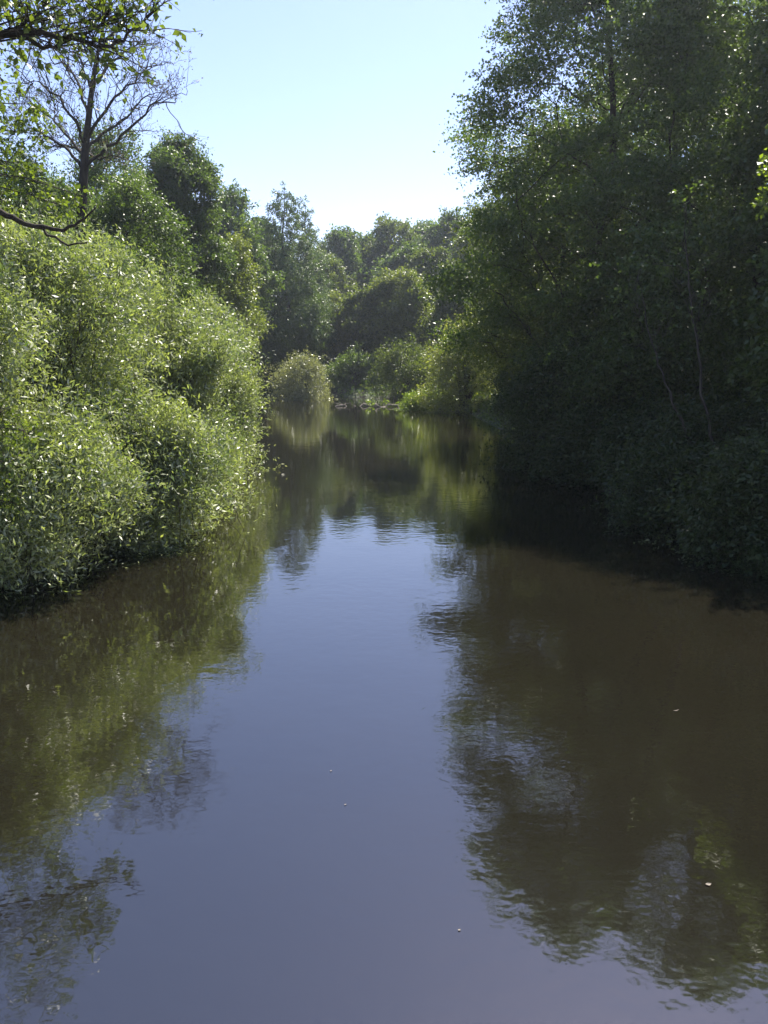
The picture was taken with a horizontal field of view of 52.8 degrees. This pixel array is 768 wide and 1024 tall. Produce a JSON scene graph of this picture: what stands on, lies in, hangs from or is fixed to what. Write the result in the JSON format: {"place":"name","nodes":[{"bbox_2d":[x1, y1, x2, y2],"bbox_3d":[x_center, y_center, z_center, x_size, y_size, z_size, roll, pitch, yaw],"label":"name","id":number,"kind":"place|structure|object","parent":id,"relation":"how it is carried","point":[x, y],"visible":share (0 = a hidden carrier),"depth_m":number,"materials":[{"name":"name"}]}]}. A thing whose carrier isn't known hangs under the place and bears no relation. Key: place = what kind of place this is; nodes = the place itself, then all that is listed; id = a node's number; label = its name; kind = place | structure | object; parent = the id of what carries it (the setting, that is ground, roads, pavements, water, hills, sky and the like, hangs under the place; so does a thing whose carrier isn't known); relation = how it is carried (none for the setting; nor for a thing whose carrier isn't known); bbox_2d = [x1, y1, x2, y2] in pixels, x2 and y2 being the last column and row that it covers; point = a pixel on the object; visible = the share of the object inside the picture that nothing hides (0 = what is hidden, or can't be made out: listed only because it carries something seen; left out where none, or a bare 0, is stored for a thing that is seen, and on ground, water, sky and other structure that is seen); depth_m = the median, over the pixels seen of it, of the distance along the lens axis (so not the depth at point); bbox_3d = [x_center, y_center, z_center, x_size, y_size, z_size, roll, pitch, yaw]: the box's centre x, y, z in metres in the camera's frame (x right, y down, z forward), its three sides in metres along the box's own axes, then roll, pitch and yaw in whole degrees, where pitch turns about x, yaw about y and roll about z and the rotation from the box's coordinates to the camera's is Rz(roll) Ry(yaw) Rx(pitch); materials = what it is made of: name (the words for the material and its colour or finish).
{"place":"outdoors","nodes":[
{"label":"outdoors","id":0,"kind":"place"},
{"bbox_2d":[1,324,710,578],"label":"ground","id":1,"kind":"structure","parent":0,"point":[334,394],"depth_m":69.01,"materials":[{"name":"soil"}]},
{"bbox_2d":[0,155,37,328],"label":"woodland tree","id":2,"kind":"object","parent":1,"relation":"on","point":[2,196],"visible":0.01,"depth_m":23.03,"materials":[{"name":"green plant"}]},
{"bbox_2d":[0,135,93,288],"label":"alder tree","id":3,"kind":"object","parent":1,"relation":"on","point":[52,211],"visible":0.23,"depth_m":25.43,"materials":[{"name":"green plant"}]},
{"bbox_2d":[6,164,122,325],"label":"alder tree","id":4,"kind":"object","parent":1,"relation":"on","point":[73,187],"visible":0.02,"depth_m":31.61,"materials":[{"name":"green plant"}]},
{"bbox_2d":[0,238,165,599],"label":"willow shrub","id":5,"kind":"object","parent":1,"relation":"on","point":[42,513],"visible":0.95,"depth_m":11.62,"materials":[{"name":"green plant"}]},
{"bbox_2d":[0,404,176,587],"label":"willow shrub","id":6,"kind":"object","parent":1,"relation":"on","point":[92,559],"visible":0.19,"depth_m":12.93,"materials":[{"name":"green plant"}]},
{"bbox_2d":[0,190,200,545],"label":"willow shrub","id":7,"kind":"object","parent":1,"relation":"on","point":[69,305],"visible":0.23,"depth_m":14.61,"materials":[{"name":"green plant"}]},
{"bbox_2d":[0,0,208,247],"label":"bare tree","id":8,"kind":"object","parent":1,"relation":"on","point":[84,162],"visible":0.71,"depth_m":26.64,"materials":[{"name":"brown plant"}]},
{"bbox_2d":[48,109,163,243],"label":"alder tree","id":9,"kind":"object","parent":1,"relation":"on","point":[96,170],"visible":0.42,"depth_m":34.62,"materials":[{"name":"green plant"}]},
{"bbox_2d":[0,0,213,516],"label":"oak tree","id":10,"kind":"object","parent":1,"relation":"on","point":[23,31],"visible":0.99,"depth_m":7.99,"materials":[{"name":"green plant"}]},
{"bbox_2d":[14,216,209,413],"bbox_3d":[-7.313,-3.978,20.001,5.371,7.008,4.802,-8,14,-34],"label":"willow shrub","id":11,"kind":"object","parent":1,"relation":"on","point":[116,254],"visible":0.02,"depth_m":19.39,"materials":[{"name":"green plant"}]},
{"bbox_2d":[63,160,212,326],"bbox_3d":[-10.305,-8.834,31.820,6.586,10.433,7.702,0,11,0],"label":"alder tree","id":12,"kind":"object","parent":1,"relation":"on","point":[131,198],"visible":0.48,"depth_m":30.69,"materials":[{"name":"green plant"}]},
{"bbox_2d":[46,324,276,558],"bbox_3d":[-4.970,-1.421,15.097,4.573,4.343,4.724,-10,15,-40],"label":"willow shrub","id":13,"kind":"object","parent":1,"relation":"on","point":[184,459],"visible":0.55,"depth_m":14.44,"materials":[{"name":"green plant"}]},
{"bbox_2d":[65,248,265,511],"bbox_3d":[-5.498,-3.022,18.566,5.299,6.371,4.427,0,11,0],"label":"willow shrub","id":14,"kind":"object","parent":1,"relation":"on","point":[196,356],"visible":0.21,"depth_m":18.21,"materials":[{"name":"green plant"}]},
{"bbox_2d":[118,227,217,311],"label":"alder tree","id":15,"kind":"object","parent":1,"relation":"on","point":[150,269],"depth_m":46.56,"materials":[{"name":"green plant"}]},
{"bbox_2d":[128,125,240,316],"bbox_3d":[-11.008,-12.975,42.126,5.992,14.694,5.769,0,11,0],"label":"alder tree","id":16,"kind":"object","parent":1,"relation":"on","point":[180,177],"visible":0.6,"depth_m":40.83,"materials":[{"name":"green plant"}]},
{"bbox_2d":[149,288,286,479],"bbox_3d":[-5.746,-3.542,22.869,5.656,5.904,5.288,-11,15,-43],"label":"willow shrub","id":17,"kind":"object","parent":1,"relation":"on","point":[242,391],"visible":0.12,"depth_m":23.11,"materials":[{"name":"green plant"}]},
{"bbox_2d":[175,284,276,457],"bbox_3d":[-5.775,-4.680,26.570,4.168,6.096,4.128,0,11,0],"label":"willow shrub","id":18,"kind":"object","parent":1,"relation":"on","point":[251,406],"visible":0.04,"depth_m":26.22,"materials":[{"name":"green plant"}]},
{"bbox_2d":[192,225,276,352],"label":"ash tree","id":19,"kind":"object","parent":1,"relation":"on","point":[241,283],"visible":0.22,"depth_m":48.82,"materials":[{"name":"green plant"}]},
{"bbox_2d":[201,178,285,331],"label":"ash tree","id":20,"kind":"object","parent":1,"relation":"on","point":[237,216],"visible":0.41,"depth_m":62.31,"materials":[{"name":"green plant"}]},
{"bbox_2d":[243,213,299,344],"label":"alder tree","id":21,"kind":"object","parent":1,"relation":"on","point":[256,220],"visible":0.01,"depth_m":78.85,"materials":[{"name":"green plant"}]},
{"bbox_2d":[246,333,305,395],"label":"bank bush","id":22,"kind":"object","parent":1,"relation":"on","point":[276,349],"visible":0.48,"depth_m":73.40,"materials":[{"name":"green plant"}]},
{"bbox_2d":[245,181,342,384],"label":"larch tree","id":23,"kind":"object","parent":1,"relation":"on","point":[308,328],"visible":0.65,"depth_m":74.22,"materials":[{"name":"green plant"}]},
{"bbox_2d":[258,344,336,400],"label":"sallow bush","id":24,"kind":"object","parent":1,"relation":"on","point":[298,380],"visible":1,"depth_m":65.24,"materials":[{"name":"green plant"}]},
{"bbox_2d":[286,195,334,341],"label":"larch tree","id":25,"kind":"object","parent":1,"relation":"on","point":[322,259],"visible":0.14,"depth_m":87.04,"materials":[{"name":"green plant"}]},
{"bbox_2d":[294,246,360,309],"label":"woodland tree","id":26,"kind":"object","parent":1,"relation":"on","point":[335,273],"visible":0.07,"depth_m":95.36,"materials":[{"name":"green plant"}]},
{"bbox_2d":[308,288,363,376],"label":"tree","id":27,"kind":"object","parent":1,"relation":"on","point":[336,297],"visible":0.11,"depth_m":80.14,"materials":[{"name":"green plant"}]},
{"bbox_2d":[314,223,372,324],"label":"woodland tree","id":28,"kind":"object","parent":1,"relation":"on","point":[336,240],"visible":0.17,"depth_m":101.81,"materials":[{"name":"green plant"}]},
{"bbox_2d":[317,341,389,390],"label":"bank bush","id":29,"kind":"object","parent":1,"relation":"on","point":[342,367],"visible":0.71,"depth_m":71.84,"materials":[{"name":"green plant"}]},
{"bbox_2d":[343,232,374,325],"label":"woodland tree","id":30,"kind":"object","parent":1,"relation":"on","point":[361,238],"visible":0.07,"depth_m":108.76,"materials":[{"name":"green plant"}]},
{"bbox_2d":[326,280,395,373],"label":"tree","id":31,"kind":"object","parent":1,"relation":"on","point":[354,307],"visible":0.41,"depth_m":77.90,"materials":[{"name":"green plant"}]},
{"bbox_2d":[255,378,499,399],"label":"herbs","id":32,"kind":"object","parent":1,"relation":"on","point":[352,386],"visible":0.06,"depth_m":70.35,"materials":[{"name":"green plant"}]},
{"bbox_2d":[359,211,422,288],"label":"woodland tree","id":33,"kind":"object","parent":1,"relation":"on","point":[388,229],"visible":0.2,"depth_m":104.38,"materials":[{"name":"green plant"}]},
{"bbox_2d":[364,232,429,328],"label":"woodland tree","id":34,"kind":"object","parent":1,"relation":"on","point":[395,260],"visible":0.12,"depth_m":95.00,"materials":[{"name":"green plant"}]},
{"bbox_2d":[359,265,440,381],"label":"tree","id":35,"kind":"object","parent":1,"relation":"on","point":[400,313],"visible":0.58,"depth_m":75.60,"materials":[{"name":"green plant"}]},
{"bbox_2d":[362,332,452,400],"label":"bank bush","id":36,"kind":"object","parent":1,"relation":"on","point":[413,363],"visible":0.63,"depth_m":63.92,"materials":[{"name":"green plant"}]},
{"bbox_2d":[397,218,438,243],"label":"woodland tree","id":37,"kind":"object","parent":1,"relation":"on","point":[421,223],"visible":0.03,"depth_m":110.06,"materials":[{"name":"green plant"}]},
{"bbox_2d":[393,380,458,410],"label":"bank bush","id":38,"kind":"object","parent":1,"relation":"on","point":[405,405],"visible":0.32,"depth_m":52.16,"materials":[{"name":"green plant"}]},
{"bbox_2d":[399,242,461,332],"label":"tree","id":39,"kind":"object","parent":1,"relation":"on","point":[439,255],"visible":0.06,"depth_m":85.76,"materials":[{"name":"green plant"}]},
{"bbox_2d":[414,206,471,270],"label":"woodland tree","id":40,"kind":"object","parent":1,"relation":"on","point":[437,233],"visible":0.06,"depth_m":99.28,"materials":[{"name":"green plant"}]},
{"bbox_2d":[413,274,477,377],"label":"tree","id":41,"kind":"object","parent":1,"relation":"on","point":[442,310],"visible":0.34,"depth_m":72.07,"materials":[{"name":"green plant"}]},
{"bbox_2d":[410,306,500,413],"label":"bank bush","id":42,"kind":"object","parent":1,"relation":"on","point":[456,387],"visible":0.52,"depth_m":49.73,"materials":[{"name":"green plant"}]},
{"bbox_2d":[444,196,503,322],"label":"woodland tree","id":43,"kind":"object","parent":1,"relation":"on","point":[456,248],"visible":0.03,"depth_m":92.39,"materials":[{"name":"green plant"}]},
{"bbox_2d":[465,239,525,387],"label":"tree","id":44,"kind":"object","parent":1,"relation":"on","point":[478,310],"visible":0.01,"depth_m":59.63,"materials":[{"name":"green plant"}]},
{"bbox_2d":[474,213,576,407],"bbox_3d":[9.442,-10.986,42.177,7.940,11.941,8.063,-7,13,-33],"label":"alder tree","id":45,"kind":"object","parent":1,"relation":"on","point":[529,302],"visible":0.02,"depth_m":42.83,"materials":[{"name":"green plant"}]},
{"bbox_2d":[487,160,599,334],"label":"woodland tree","id":46,"kind":"object","parent":1,"relation":"on","point":[533,272],"depth_m":49.31,"materials":[{"name":"green plant"}]},
{"bbox_2d":[428,101,678,387],"bbox_3d":[7.212,-9.634,31.221,10.764,13.009,10.311,9,14,37],"label":"alder tree","id":47,"kind":"object","parent":1,"relation":"on","point":[521,337],"visible":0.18,"depth_m":30.87,"materials":[{"name":"green plant"}]},
{"bbox_2d":[475,315,656,477],"bbox_3d":[6.077,-3.753,24.949,6.226,5.204,6.744,6,13,27],"label":"hazel bush","id":48,"kind":"object","parent":1,"relation":"on","point":[542,418],"visible":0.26,"depth_m":24.19,"materials":[{"name":"green plant"}]},
{"bbox_2d":[408,0,767,409],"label":"alder tree","id":49,"kind":"object","parent":1,"relation":"on","point":[618,14],"visible":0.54,"depth_m":24.07,"materials":[{"name":"green plant"}]},
{"bbox_2d":[453,387,756,499],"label":"undergrowth","id":50,"kind":"object","parent":1,"relation":"on","point":[486,415],"visible":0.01,"depth_m":44.18,"materials":[{"name":"green plant"}]},
{"bbox_2d":[572,392,680,486],"bbox_3d":[7.397,-1.866,20.458,4.498,2.634,3.375,0,11,0],"label":"hazel bush","id":51,"kind":"object","parent":1,"relation":"on","point":[608,434],"visible":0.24,"depth_m":20.16,"materials":[{"name":"green plant"}]},
{"bbox_2d":[522,221,756,441],"bbox_3d":[7.772,-4.763,23.763,6.456,7.953,6.830,-7,13,-30],"label":"alder tree","id":52,"kind":"object","parent":1,"relation":"on","point":[627,325],"visible":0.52,"depth_m":22.05,"materials":[{"name":"green plant"}]},
{"bbox_2d":[587,250,691,443],"bbox_3d":[5.595,-3.458,16.678,2.238,4.343,1.812,-10,15,-42],"label":"sapling","id":53,"kind":"object","parent":1,"relation":"on","point":[656,352],"visible":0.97,"depth_m":16.70,"materials":[{"name":"green plant"}]},
{"bbox_2d":[559,0,756,328],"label":"alder tree","id":54,"kind":"object","parent":1,"relation":"on","point":[652,152],"visible":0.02,"depth_m":33.91,"materials":[{"name":"green plant"}]},
{"bbox_2d":[577,422,744,542],"bbox_3d":[6.442,-0.566,16.010,3.761,2.548,3.840,10,15,42],"label":"hazel bush","id":55,"kind":"object","parent":1,"relation":"on","point":[658,470],"visible":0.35,"depth_m":15.77,"materials":[{"name":"green plant"}]},
{"bbox_2d":[557,0,767,429],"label":"alder tree","id":56,"kind":"object","parent":1,"relation":"on","point":[643,171],"visible":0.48,"depth_m":20.32,"materials":[{"name":"green plant"}]},
{"bbox_2d":[564,382,767,513],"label":"hazel bush","id":57,"kind":"object","parent":1,"relation":"on","point":[696,432],"visible":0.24,"depth_m":17.18,"materials":[{"name":"green plant"}]},
{"bbox_2d":[617,180,738,444],"bbox_3d":[6.160,-3.961,16.330,2.358,5.534,2.519,0,11,0],"label":"sapling","id":58,"kind":"object","parent":1,"relation":"on","point":[694,323],"visible":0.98,"depth_m":16.20,"materials":[{"name":"green plant"}]},
{"bbox_2d":[630,0,767,404],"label":"alder tree","id":59,"kind":"object","parent":1,"relation":"on","point":[718,112],"depth_m":33.27,"materials":[{"name":"green plant"}]},
{"bbox_2d":[633,406,767,583],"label":"hazel bush","id":60,"kind":"object","parent":1,"relation":"on","point":[732,515],"visible":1,"depth_m":13.20,"materials":[{"name":"green plant"}]},
{"bbox_2d":[667,2,767,385],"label":"woodland tree","id":61,"kind":"object","parent":1,"relation":"on","point":[733,144],"visible":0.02,"depth_m":28.68,"materials":[{"name":"green plant"}]},
{"bbox_2d":[676,0,767,434],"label":"woodland tree","id":62,"kind":"object","parent":1,"relation":"on","point":[748,226],"visible":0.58,"depth_m":19.59,"materials":[{"name":"green plant"}]},
{"bbox_2d":[727,124,767,410],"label":"woodland tree","id":63,"kind":"object","parent":1,"relation":"on","point":[760,368],"visible":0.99,"depth_m":16.56,"materials":[{"name":"green plant"}]},
{"bbox_2d":[749,148,767,220],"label":"sycamore tree","id":64,"kind":"object","parent":1,"relation":"on","point":[764,171],"visible":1,"depth_m":13.94,"materials":[{"name":"green plant"}]},
{"bbox_2d":[0,0,754,316],"label":"sky","id":65,"kind":"structure","parent":0,"point":[342,103],"materials":[{"name":"blue"}]},
{"bbox_2d":[0,396,767,1023],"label":"river water","id":66,"kind":"structure","parent":0,"point":[448,660],"depth_m":6.85,"materials":[{"name":"blue liquid"}]},
{"bbox_2d":[333,399,401,406],"bbox_3d":[-0.940,-7.985,56.405,5.565,1.082,1.387,3,12,14],"label":"driftwood log","id":67,"kind":"object","parent":66,"relation":"on","point":[375,405],"visible":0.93,"depth_m":56.32,"materials":[{"name":"brown wood"}]},
{"bbox_2d":[483,328,537,418],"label":"hazel bush","id":68,"kind":"object","parent":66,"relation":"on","point":[498,382],"visible":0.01,"depth_m":41.05,"materials":[{"name":"green plant"}]},
{"bbox_2d":[546,55,706,323],"bbox_3d":[12.960,-15.334,43.937,10.185,19.945,10.270,0,11,0],"label":"woodland tree","id":69,"kind":"object","parent":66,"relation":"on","point":[637,148],"visible":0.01,"depth_m":42.11,"materials":[{"name":"green plant"}]}
]}

